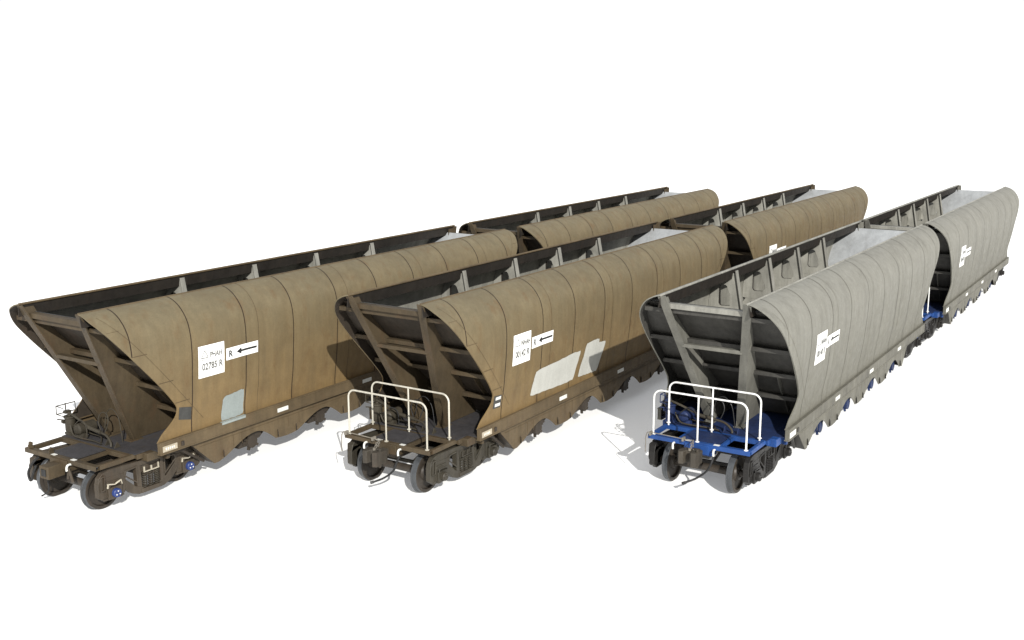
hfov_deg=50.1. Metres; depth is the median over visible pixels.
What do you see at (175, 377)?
hopper wagon
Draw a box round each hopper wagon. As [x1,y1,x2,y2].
[9,225,516,509]
[334,221,727,492]
[458,186,718,253]
[639,221,939,492]
[660,184,867,271]
[860,184,1018,339]
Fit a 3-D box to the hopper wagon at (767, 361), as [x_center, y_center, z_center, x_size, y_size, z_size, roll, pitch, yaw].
[7.879,0.260,28.655,3.245,4.107,16.186,7,14,32]
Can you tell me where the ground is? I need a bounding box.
[0,99,1023,639]
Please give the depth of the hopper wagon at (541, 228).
38.44 m
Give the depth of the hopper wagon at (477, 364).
24.40 m
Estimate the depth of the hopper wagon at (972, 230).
38.99 m
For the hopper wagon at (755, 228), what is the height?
4.107 m

